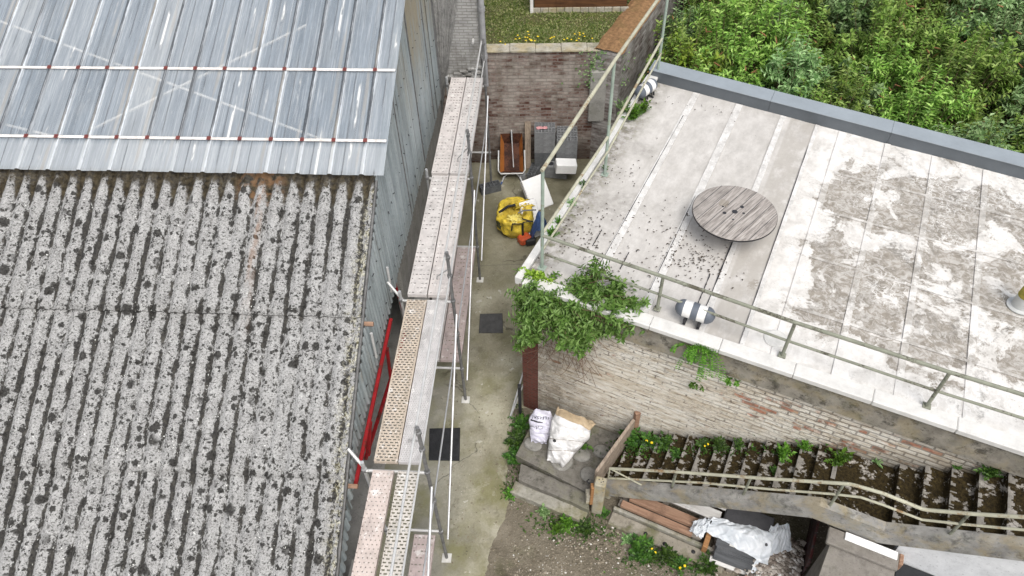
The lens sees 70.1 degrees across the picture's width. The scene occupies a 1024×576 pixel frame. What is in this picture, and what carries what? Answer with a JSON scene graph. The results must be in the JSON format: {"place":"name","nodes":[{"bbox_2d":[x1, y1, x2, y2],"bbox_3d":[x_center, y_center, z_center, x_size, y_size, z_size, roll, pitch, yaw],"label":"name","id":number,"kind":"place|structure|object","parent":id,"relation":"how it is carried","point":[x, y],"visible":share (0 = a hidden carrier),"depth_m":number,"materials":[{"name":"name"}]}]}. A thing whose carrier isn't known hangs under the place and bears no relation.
{"place":"outdoors","nodes":[
{"label":"outdoors","id":0,"kind":"place"},
{"bbox_2d":[365,159,590,575],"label":"alley pavement","id":1,"kind":"structure","parent":0,"point":[487,361],"depth_m":13.60,"materials":[{"name":"concrete"}]},
{"bbox_2d":[347,38,491,575],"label":"scaffold","id":2,"kind":"object","parent":1,"relation":"on","point":[446,248],"visible":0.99,"depth_m":11.43,"materials":[{"name":"metal"}]},
{"bbox_2d":[429,428,459,460],"bbox_3d":[-1.213,2.801,13.074,0.562,0.030,0.676,-2,47,0],"label":"rubber mat","id":3,"kind":"object","parent":1,"relation":"on","point":[435,435],"visible":0.91,"depth_m":13.05,"materials":[{"name":"rubber"}]},
{"bbox_2d":[441,195,512,563],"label":"alley litter","id":4,"kind":"object","parent":1,"relation":"on","point":[476,443],"visible":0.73,"depth_m":12.83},
{"bbox_2d":[479,180,500,195],"bbox_3d":[-0.532,-2.446,17.767,0.500,0.200,0.200,-16,49,-12],"label":"concrete block","id":5,"kind":"object","parent":1,"relation":"on","point":[494,186],"depth_m":17.71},
{"bbox_2d":[479,313,502,332],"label":"stone slab","id":6,"kind":"structure","parent":1,"relation":"on","point":[491,323],"depth_m":14.93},
{"bbox_2d":[498,132,525,184],"bbox_3d":[-0.008,-3.313,18.106,0.698,0.882,1.321,-1,47,1],"label":"wheelbarrow","id":7,"kind":"object","parent":1,"relation":"on","point":[506,164],"visible":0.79,"depth_m":18.14,"materials":[{"name":"metal"}]},
{"bbox_2d":[496,197,534,237],"bbox_3d":[0.091,-1.591,16.575,0.917,0.764,0.857,-2,47,0],"label":"yellow bag","id":8,"kind":"object","parent":1,"relation":"on","point":[507,214],"visible":0.92,"depth_m":16.39,"materials":[{"name":"plastic"}]},
{"bbox_2d":[509,372,522,417],"bbox_3d":[0.201,1.844,13.254,0.216,1.000,0.754,20,51,19],"label":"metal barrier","id":9,"kind":"object","parent":1,"relation":"on","point":[518,393],"visible":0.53,"depth_m":13.23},
{"bbox_2d":[511,209,535,245],"bbox_3d":[0.262,-1.343,16.326,0.578,0.758,0.445,-2,47,0],"label":"hand tool","id":10,"kind":"object","parent":1,"relation":"on","point":[526,238],"visible":0.99,"depth_m":16.36,"materials":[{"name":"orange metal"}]},
{"bbox_2d":[525,121,530,168],"bbox_3d":[0.393,-3.529,18.055,0.152,1.179,0.368,0,47,2],"label":"wooden plank","id":11,"kind":"object","parent":1,"relation":"on","point":[528,142],"visible":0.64,"depth_m":18.01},
{"bbox_2d":[519,198,540,236],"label":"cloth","id":12,"kind":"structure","parent":1,"relation":"on","point":[533,202],"depth_m":16.53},
{"bbox_2d":[520,174,553,209],"bbox_3d":[0.591,-2.254,17.338,0.580,0.653,0.606,-24,51,-19],"label":"foam block","id":13,"kind":"object","parent":1,"relation":"on","point":[531,187],"depth_m":17.26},
{"bbox_2d":[530,211,546,237],"bbox_3d":[0.625,-1.426,16.307,0.453,0.774,0.349,-2,47,0],"label":"blue tarp","id":14,"kind":"object","parent":1,"relation":"on","point":[536,225],"visible":0.66,"depth_m":16.19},
{"bbox_2d":[486,42,606,158],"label":"brick wall","id":15,"kind":"structure","parent":1,"relation":"on","point":[525,80],"depth_m":17.13,"materials":[{"name":"brick"}]},
{"bbox_2d":[561,50,635,88],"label":"wall creeper","id":16,"kind":"object","parent":15,"relation":"attached to","point":[592,65],"depth_m":16.59,"materials":[{"name":"green plant"}]},
{"bbox_2d":[545,161,567,178],"bbox_3d":[1.098,-2.918,18.034,0.550,0.362,0.240,7,48,8],"label":"duct block","id":17,"kind":"object","parent":1,"relation":"on","point":[550,171],"depth_m":17.98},
{"bbox_2d":[554,158,576,173],"bbox_3d":[1.302,-2.952,17.667,0.530,0.308,0.317,-2,47,0],"label":"foam block","id":18,"kind":"object","parent":17,"relation":"on","point":[565,165],"depth_m":17.57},
{"bbox_2d":[534,128,554,138],"bbox_3d":[0.790,-3.710,17.518,0.500,0.200,0.200,1,47,3],"label":"concrete block","id":19,"kind":"object","parent":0,"point":[548,133],"depth_m":17.45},
{"bbox_2d":[484,0,630,44],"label":"garden terrain","id":20,"kind":"structure","parent":0,"point":[533,19],"depth_m":17.42,"materials":[{"name":"plant"}]},
{"bbox_2d":[530,0,659,12],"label":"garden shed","id":21,"kind":"structure","parent":20,"relation":"on","point":[584,5],"depth_m":17.60,"materials":[{"name":"wood"}]},
{"bbox_2d":[557,136,577,147],"bbox_3d":[1.330,-3.522,17.600,0.500,0.200,0.200,2,47,4],"label":"concrete block","id":22,"kind":"object","parent":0,"point":[570,142],"depth_m":17.54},
{"bbox_2d":[485,8,1007,575],"bbox_3d":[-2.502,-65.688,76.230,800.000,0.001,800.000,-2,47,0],"label":"ground","id":23,"kind":"structure","parent":0,"point":[515,518],"depth_m":11.77,"materials":[{"name":"soil"}]},
{"bbox_2d":[0,0,458,575],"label":"warehouse","id":24,"kind":"structure","parent":23,"relation":"on","point":[210,218],"depth_m":10.75,"materials":[{"name":"grey metal"}]},
{"bbox_2d":[353,284,408,483],"bbox_3d":[-2.072,1.693,11.936,0.162,1.546,4.120,1,47,3],"label":"steel frame","id":25,"kind":"object","parent":24,"relation":"attached to","point":[368,437],"visible":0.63,"depth_m":11.27,"materials":[{"name":"metal"}]},
{"bbox_2d":[432,0,488,162],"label":"grey outbuilding","id":26,"kind":"structure","parent":23,"relation":"on","point":[460,28],"depth_m":16.17,"materials":[{"name":"brick"}]},
{"bbox_2d":[501,446,520,464],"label":"weed","id":27,"kind":"object","parent":23,"relation":"on","point":[511,457],"visible":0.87,"depth_m":12.76,"materials":[{"name":"green plant"}]},
{"bbox_2d":[503,428,525,448],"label":"weed","id":28,"kind":"object","parent":23,"relation":"on","point":[516,440],"visible":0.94,"depth_m":13.00,"materials":[{"name":"green plant"}]},
{"bbox_2d":[509,413,529,436],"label":"weed","id":29,"kind":"object","parent":23,"relation":"on","point":[521,423],"visible":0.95,"depth_m":13.22,"materials":[{"name":"green plant"}]},
{"bbox_2d":[510,481,587,522],"bbox_3d":[0.619,3.592,12.211,1.330,0.145,0.234,18,50,17],"label":"stone step","id":30,"kind":"object","parent":23,"relation":"on","point":[536,498],"visible":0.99,"depth_m":12.16,"materials":[{"name":"stone"}]},
{"bbox_2d":[519,464,588,515],"bbox_3d":[0.705,3.396,12.287,1.374,0.235,0.290,20,51,19],"label":"stone step","id":31,"kind":"object","parent":23,"relation":"on","point":[531,478],"visible":0.93,"depth_m":12.20,"materials":[{"name":"concrete"}]},
{"bbox_2d":[516,405,617,492],"bbox_3d":[0.943,2.858,12.758,1.500,0.318,1.250,19,51,18],"label":"stone landing","id":32,"kind":"object","parent":23,"relation":"on","point":[577,470],"visible":0.5,"depth_m":12.52,"materials":[{"name":"concrete"}]},
{"bbox_2d":[529,408,552,443],"bbox_3d":[0.511,2.408,12.654,0.433,0.467,0.462,-2,47,0],"label":"plastic sack","id":33,"kind":"object","parent":32,"relation":"on","point":[540,422],"visible":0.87,"depth_m":12.58,"materials":[{"name":"plastic"}]},
{"bbox_2d":[547,407,594,467],"bbox_3d":[0.938,2.545,12.368,0.714,0.659,0.791,19,51,18],"label":"plastic sack","id":34,"kind":"object","parent":32,"relation":"on","point":[569,436],"visible":1,"depth_m":12.26,"materials":[{"name":"white plastic"}]},
{"bbox_2d":[574,516,597,537],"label":"weed","id":35,"kind":"object","parent":23,"relation":"on","point":[585,529],"visible":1,"depth_m":11.88,"materials":[{"name":"green plant"}]},
{"bbox_2d":[591,476,606,514],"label":"concrete pillar","id":36,"kind":"structure","parent":23,"relation":"on","point":[600,483],"depth_m":11.63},
{"bbox_2d":[585,411,640,504],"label":"wooden gate","id":37,"kind":"structure","parent":36,"relation":"attached to","point":[611,457],"depth_m":11.97,"materials":[{"name":"brown wood"}]},
{"bbox_2d":[505,521,717,575],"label":"gravel","id":38,"kind":"structure","parent":23,"relation":"on","point":[600,538],"depth_m":11.70,"materials":[{"name":"gravel"}]},
{"bbox_2d":[560,513,578,534],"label":"weed","id":39,"kind":"object","parent":38,"relation":"on","point":[567,523],"visible":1,"depth_m":11.90,"materials":[{"name":"green plant"}]},
{"bbox_2d":[590,0,686,158],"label":"garden side wall","id":40,"kind":"structure","parent":23,"relation":"on","point":[641,46],"depth_m":17.35,"materials":[{"name":"grey brick"}]},
{"bbox_2d":[628,532,659,565],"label":"weed","id":41,"kind":"object","parent":23,"relation":"on","point":[638,545],"visible":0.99,"depth_m":11.57,"materials":[{"name":"green plant"}]},
{"bbox_2d":[618,497,707,540],"bbox_3d":[2.499,3.671,12.062,1.400,0.149,0.520,19,51,18],"label":"wooden pallet","id":42,"kind":"object","parent":23,"relation":"on","point":[695,537],"visible":0.23,"depth_m":11.98,"materials":[{"name":"brown wood"}]},
{"bbox_2d":[620,500,691,536],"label":"timber beam","id":43,"kind":"structure","parent":42,"relation":"on","point":[656,518],"depth_m":11.81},
{"bbox_2d":[629,498,698,526],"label":"timber beam","id":44,"kind":"structure","parent":43,"relation":"on","point":[674,514],"depth_m":11.81,"materials":[{"name":"wood"}]},
{"bbox_2d":[689,518,710,538],"bbox_3d":[2.978,3.741,11.534,0.253,0.237,0.324,25,53,23],"label":"plastic sheet","id":45,"kind":"object","parent":44,"relation":"on","point":[699,527],"visible":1,"depth_m":11.51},
{"bbox_2d":[673,503,721,518],"bbox_3d":[2.862,3.492,11.779,1.020,0.040,0.180,19,51,18],"label":"white board","id":46,"kind":"object","parent":42,"relation":"on","point":[708,512],"visible":0.46,"depth_m":11.68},
{"bbox_2d":[608,506,723,573],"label":"concrete kerb","id":47,"kind":"structure","parent":23,"relation":"on","point":[625,521],"depth_m":11.79,"materials":[{"name":"grey concrete"}]},
{"bbox_2d":[654,542,677,566],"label":"weed","id":48,"kind":"object","parent":23,"relation":"on","point":[664,554],"visible":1,"depth_m":11.47,"materials":[{"name":"green plant"}]},
{"bbox_2d":[500,397,837,575],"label":"ground cover","id":49,"kind":"object","parent":23,"relation":"on","point":[636,452],"visible":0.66,"depth_m":11.90,"materials":[{"name":"green plant"}]},
{"bbox_2d":[638,46,712,82],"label":"bush","id":50,"kind":"object","parent":23,"relation":"on","point":[700,64],"visible":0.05,"depth_m":15.88,"materials":[{"name":"green plant"}]},
{"bbox_2d":[654,0,704,62],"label":"bush","id":51,"kind":"object","parent":23,"relation":"on","point":[675,17],"visible":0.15,"depth_m":17.77,"materials":[{"name":"green plant"}]},
{"bbox_2d":[667,554,693,575],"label":"weed","id":52,"kind":"object","parent":23,"relation":"on","point":[681,562],"visible":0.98,"depth_m":11.43,"materials":[{"name":"green plant"}]},
{"bbox_2d":[639,17,731,76],"bbox_3d":[4.063,-4.863,17.553,2.137,3.570,2.117,1,47,3],"label":"bush","id":53,"kind":"object","parent":23,"relation":"on","point":[681,30],"visible":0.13,"depth_m":16.50,"materials":[{"name":"green plant"}]},
{"bbox_2d":[647,31,730,74],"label":"bush","id":54,"kind":"object","parent":23,"relation":"on","point":[685,55],"visible":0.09,"depth_m":16.05,"materials":[{"name":"green plant"}]},
{"bbox_2d":[693,549,718,575],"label":"weed","id":55,"kind":"object","parent":23,"relation":"on","point":[711,569],"visible":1,"depth_m":11.39,"materials":[{"name":"green plant"}]},
{"bbox_2d":[669,0,746,43],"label":"bush","id":56,"kind":"object","parent":23,"relation":"on","point":[693,3],"visible":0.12,"depth_m":18.55,"materials":[{"name":"green plant"}]},
{"bbox_2d":[709,537,748,575],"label":"wooden pallet","id":57,"kind":"object","parent":23,"relation":"on","point":[729,568],"visible":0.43,"depth_m":11.37,"materials":[{"name":"grey wood"}]},
{"bbox_2d":[712,538,754,571],"bbox_3d":[3.476,4.121,11.386,0.616,0.210,0.379,17,50,17],"label":"slate pile","id":58,"kind":"object","parent":57,"relation":"on","point":[728,553],"visible":0.66,"depth_m":11.31,"materials":[{"name":"stone"}]},
{"bbox_2d":[696,20,767,86],"bbox_3d":[5.004,-4.441,17.135,2.114,3.566,2.134,21,52,20],"label":"bush","id":59,"kind":"object","parent":23,"relation":"on","point":[729,73],"visible":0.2,"depth_m":16.27,"materials":[{"name":"green plant"}]},
{"bbox_2d":[689,0,783,82],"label":"bush","id":60,"kind":"object","parent":23,"relation":"on","point":[737,12],"visible":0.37,"depth_m":16.68,"materials":[{"name":"green plant"}]},
{"bbox_2d":[722,509,774,545],"bbox_3d":[3.712,3.844,11.629,0.730,0.500,0.510,19,51,18],"label":"covered crate","id":61,"kind":"object","parent":23,"relation":"on","point":[762,521],"visible":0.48,"depth_m":11.48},
{"bbox_2d":[706,517,774,564],"bbox_3d":[3.524,3.874,11.321,0.992,0.224,0.462,16,50,16],"label":"plastic sheet","id":62,"kind":"object","parent":61,"relation":"on","point":[750,540],"visible":1,"depth_m":11.29,"materials":[{"name":"plastic"}]},
{"bbox_2d":[515,60,1023,548],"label":"flat roof building","id":63,"kind":"structure","parent":23,"relation":"on","point":[899,237],"depth_m":11.29,"materials":[{"name":"white paint"}]},
{"bbox_2d":[518,266,554,284],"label":"leaf clump","id":64,"kind":"object","parent":63,"relation":"on","point":[536,275],"visible":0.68,"depth_m":11.00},
{"bbox_2d":[504,255,650,386],"bbox_3d":[1.059,0.679,11.232,2.438,2.615,1.307,6,48,8],"label":"overhanging bush","id":65,"kind":"object","parent":63,"relation":"on","point":[571,322],"visible":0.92,"depth_m":10.72,"materials":[{"name":"green plant"}]},
{"bbox_2d":[537,0,668,270],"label":"roof railing","id":66,"kind":"object","parent":63,"relation":"on","point":[604,173],"visible":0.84,"depth_m":11.50,"materials":[{"name":"metal"}]},
{"bbox_2d":[538,101,742,289],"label":"leaf litter","id":67,"kind":"object","parent":63,"relation":"on","point":[649,243],"visible":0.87,"depth_m":11.39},
{"bbox_2d":[634,78,657,101],"bbox_3d":[2.597,-3.828,14.123,0.275,0.331,0.569,35,57,29],"label":"capsule lamp","id":68,"kind":"object","parent":63,"relation":"on","point":[651,85],"visible":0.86,"depth_m":14.00,"materials":[{"name":"white metal"}]},
{"bbox_2d":[675,299,715,329],"bbox_3d":[2.564,0.360,10.245,0.569,0.331,0.275,19,51,18],"label":"capsule lamp","id":69,"kind":"object","parent":63,"relation":"on","point":[688,309],"visible":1,"depth_m":10.13,"materials":[{"name":"white metal"}]},
{"bbox_2d":[675,343,726,381],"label":"hanging fern","id":70,"kind":"object","parent":63,"relation":"hanging from","point":[704,349],"visible":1,"depth_m":10.07,"materials":[{"name":"green plant"}]},
{"bbox_2d":[692,186,777,241],"bbox_3d":[3.446,-1.027,11.434,1.291,0.458,1.291,35,57,29],"label":"cable drum","id":71,"kind":"object","parent":63,"relation":"on","point":[733,214],"visible":1,"depth_m":11.24,"materials":[{"name":"grey wood"}]},
{"bbox_2d":[541,234,1023,419],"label":"roof railing","id":72,"kind":"object","parent":63,"relation":"on","point":[925,405],"visible":1,"depth_m":9.47,"materials":[{"name":"metal"}]},
{"bbox_2d":[1006,286,1023,314],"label":"roof vent","id":73,"kind":"object","parent":63,"relation":"on","point":[1015,304],"visible":1,"depth_m":10.33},
{"bbox_2d":[734,536,806,575],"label":"rubble","id":74,"kind":"object","parent":23,"relation":"on","point":[786,563],"visible":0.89,"depth_m":11.14,"materials":[{"name":"stone"}]},
{"bbox_2d":[751,523,791,572],"bbox_3d":[3.940,3.990,11.266,0.899,0.386,0.415,-21,50,-17],"label":"plastic sheet","id":75,"kind":"object","parent":74,"relation":"on","point":[781,542],"visible":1,"depth_m":11.26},
{"bbox_2d":[746,0,807,70],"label":"bush","id":76,"kind":"object","parent":23,"relation":"on","point":[778,14],"visible":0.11,"depth_m":17.96,"materials":[{"name":"green plant"}]},
{"bbox_2d":[731,0,828,88],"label":"bush","id":77,"kind":"object","parent":23,"relation":"on","point":[765,52],"visible":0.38,"depth_m":16.47,"materials":[{"name":"green plant"}]},
{"bbox_2d":[753,29,841,99],"bbox_3d":[6.186,-4.015,16.563,1.823,3.767,2.424,-33,54,-25],"label":"bush","id":78,"kind":"object","parent":23,"relation":"on","point":[799,69],"visible":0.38,"depth_m":15.57,"materials":[{"name":"green plant"}]},
{"bbox_2d":[772,0,841,51],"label":"bush","id":79,"kind":"object","parent":23,"relation":"on","point":[813,7],"visible":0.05,"depth_m":18.29,"materials":[{"name":"green plant"}]},
{"bbox_2d":[800,518,819,575],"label":"brick infill wall","id":80,"kind":"structure","parent":23,"relation":"on","point":[811,538],"depth_m":11.23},
{"bbox_2d":[783,3,839,69],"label":"bush","id":81,"kind":"object","parent":23,"relation":"on","point":[831,42],"visible":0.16,"depth_m":17.80,"materials":[{"name":"green plant"}]},
{"bbox_2d":[604,432,1023,575],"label":"concrete staircase","id":82,"kind":"structure","parent":23,"relation":"on","point":[934,549],"depth_m":9.90,"materials":[{"name":"concrete"}]},
{"bbox_2d":[618,427,646,446],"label":"weed","id":83,"kind":"object","parent":82,"relation":"on","point":[633,439],"visible":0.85,"depth_m":12.27,"materials":[{"name":"green plant"}]},
{"bbox_2d":[640,431,662,450],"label":"weed","id":84,"kind":"object","parent":82,"relation":"on","point":[652,440],"visible":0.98,"depth_m":12.14,"materials":[{"name":"green plant"}]},
{"bbox_2d":[654,431,677,452],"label":"weed","id":85,"kind":"object","parent":82,"relation":"on","point":[666,441],"visible":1,"depth_m":11.95,"materials":[{"name":"green plant"}]},
{"bbox_2d":[712,435,730,451],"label":"weed","id":86,"kind":"object","parent":82,"relation":"on","point":[719,445],"visible":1,"depth_m":11.37,"materials":[{"name":"green plant"}]},
{"bbox_2d":[776,441,796,462],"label":"weed","id":87,"kind":"object","parent":82,"relation":"on","point":[784,452],"visible":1,"depth_m":10.65,"materials":[{"name":"green plant"}]},
{"bbox_2d":[607,467,1023,534],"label":"stair railing","id":88,"kind":"object","parent":82,"relation":"attached to","point":[967,514],"visible":0.95,"depth_m":9.48,"materials":[{"name":"metal"}]},
{"bbox_2d":[824,447,854,466],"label":"weed","id":89,"kind":"object","parent":82,"relation":"on","point":[840,459],"visible":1,"depth_m":10.24,"materials":[{"name":"green plant"}]},
{"bbox_2d":[894,564,932,575],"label":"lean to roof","id":90,"kind":"object","parent":82,"relation":"attached to","point":[905,570],"depth_m":9.78,"materials":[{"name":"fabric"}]},
{"bbox_2d":[973,463,1003,480],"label":"weed","id":91,"kind":"object","parent":82,"relation":"on","point":[990,472],"visible":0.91,"depth_m":9.39,"materials":[{"name":"green plant"}]},
{"bbox_2d":[794,76,848,108],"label":"bush","id":92,"kind":"object","parent":23,"relation":"on","point":[818,95],"visible":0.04,"depth_m":15.01,"materials":[{"name":"green plant"}]},
{"bbox_2d":[785,32,861,102],"bbox_3d":[7.175,-4.606,17.408,2.057,3.275,2.039,-2,47,0],"label":"bush","id":93,"kind":"object","parent":23,"relation":"on","point":[832,60],"visible":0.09,"depth_m":16.45,"materials":[{"name":"green plant"}]},
{"bbox_2d":[805,527,898,575],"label":"concrete bunker","id":94,"kind":"object","parent":23,"relation":"on","point":[839,555],"visible":0.94,"depth_m":9.67,"materials":[{"name":"grey concrete"}]},
{"bbox_2d":[845,532,897,559],"bbox_3d":[4.782,3.434,9.717,0.660,0.028,0.115,19,51,18],"label":"white board","id":95,"kind":"object","parent":94,"relation":"on","point":[872,546],"visible":1,"depth_m":9.70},
{"bbox_2d":[819,56,887,116],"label":"bush","id":96,"kind":"object","parent":23,"relation":"on","point":[874,93],"visible":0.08,"depth_m":16.04,"materials":[{"name":"green plant"}]},
{"bbox_2d":[813,0,894,72],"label":"bush","id":97,"kind":"object","parent":23,"relation":"on","point":[842,10],"visible":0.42,"depth_m":17.88,"materials":[{"name":"green plant"}]},
{"bbox_2d":[814,63,894,114],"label":"bush","id":98,"kind":"object","parent":23,"relation":"on","point":[853,93],"visible":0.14,"depth_m":15.66,"materials":[{"name":"green plant"}]},
{"bbox_2d":[847,37,920,110],"bbox_3d":[8.453,-4.432,17.196,2.063,3.285,2.046,-4,47,-2],"label":"bush","id":99,"kind":"object","parent":23,"relation":"on","point":[878,75],"visible":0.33,"depth_m":16.33,"materials":[{"name":"green plant"}]},
{"bbox_2d":[833,0,939,83],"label":"bush","id":100,"kind":"object","parent":23,"relation":"on","point":[891,36],"visible":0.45,"depth_m":16.78,"materials":[{"name":"green plant"}]},
{"bbox_2d":[860,0,940,57],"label":"bush","id":101,"kind":"object","parent":23,"relation":"on","point":[909,15],"visible":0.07,"depth_m":17.64,"materials":[{"name":"green plant"}]},
{"bbox_2d":[872,64,979,133],"bbox_3d":[8.627,-3.189,15.951,2.030,3.424,2.049,-6,47,-3],"label":"bush","id":102,"kind":"object","parent":23,"relation":"on","point":[924,117],"visible":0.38,"depth_m":15.22,"materials":[{"name":"green plant"}]},
{"bbox_2d":[896,0,971,61],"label":"bush","id":103,"kind":"object","parent":23,"relation":"on","point":[941,4],"visible":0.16,"depth_m":18.31,"materials":[{"name":"green plant"}]},
{"bbox_2d":[897,7,992,111],"bbox_3d":[9.977,-4.949,17.477,2.072,3.494,2.091,29,54,25],"label":"bush","id":104,"kind":"object","parent":23,"relation":"on","point":[949,35],"visible":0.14,"depth_m":16.51,"materials":[{"name":"green plant"}]},
{"bbox_2d":[889,24,1023,136],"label":"bush","id":105,"kind":"object","parent":23,"relation":"on","point":[976,64],"visible":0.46,"depth_m":15.51,"materials":[{"name":"green plant"}]},
{"bbox_2d":[927,22,1023,136],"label":"bush","id":106,"kind":"object","parent":23,"relation":"on","point":[998,89],"visible":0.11,"depth_m":15.90,"materials":[{"name":"green plant"}]},
{"bbox_2d":[931,113,1020,150],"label":"bush","id":107,"kind":"object","parent":23,"relation":"on","point":[977,133],"visible":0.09,"depth_m":13.55,"materials":[{"name":"green plant"}]},
{"bbox_2d":[935,0,1021,79],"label":"bush","id":108,"kind":"object","parent":23,"relation":"on","point":[992,9],"visible":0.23,"depth_m":16.95,"materials":[{"name":"green plant"}]},
{"bbox_2d":[938,0,1023,46],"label":"bush","id":109,"kind":"object","parent":23,"relation":"on","point":[1017,5],"visible":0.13,"depth_m":17.22,"materials":[{"name":"green plant"}]},
{"bbox_2d":[955,106,1023,153],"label":"bush","id":110,"kind":"object","parent":23,"relation":"on","point":[996,118],"visible":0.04,"depth_m":14.33,"materials":[{"name":"green plant"}]},
{"bbox_2d":[970,8,1023,94],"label":"bush","id":111,"kind":"object","parent":23,"relation":"on","point":[1016,32],"visible":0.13,"depth_m":16.59,"materials":[{"name":"green plant"}]},
{"bbox_2d":[982,77,1023,149],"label":"bush","id":112,"kind":"object","parent":23,"relation":"on","point":[1018,98],"visible":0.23,"depth_m":15.50,"materials":[{"name":"green plant"}]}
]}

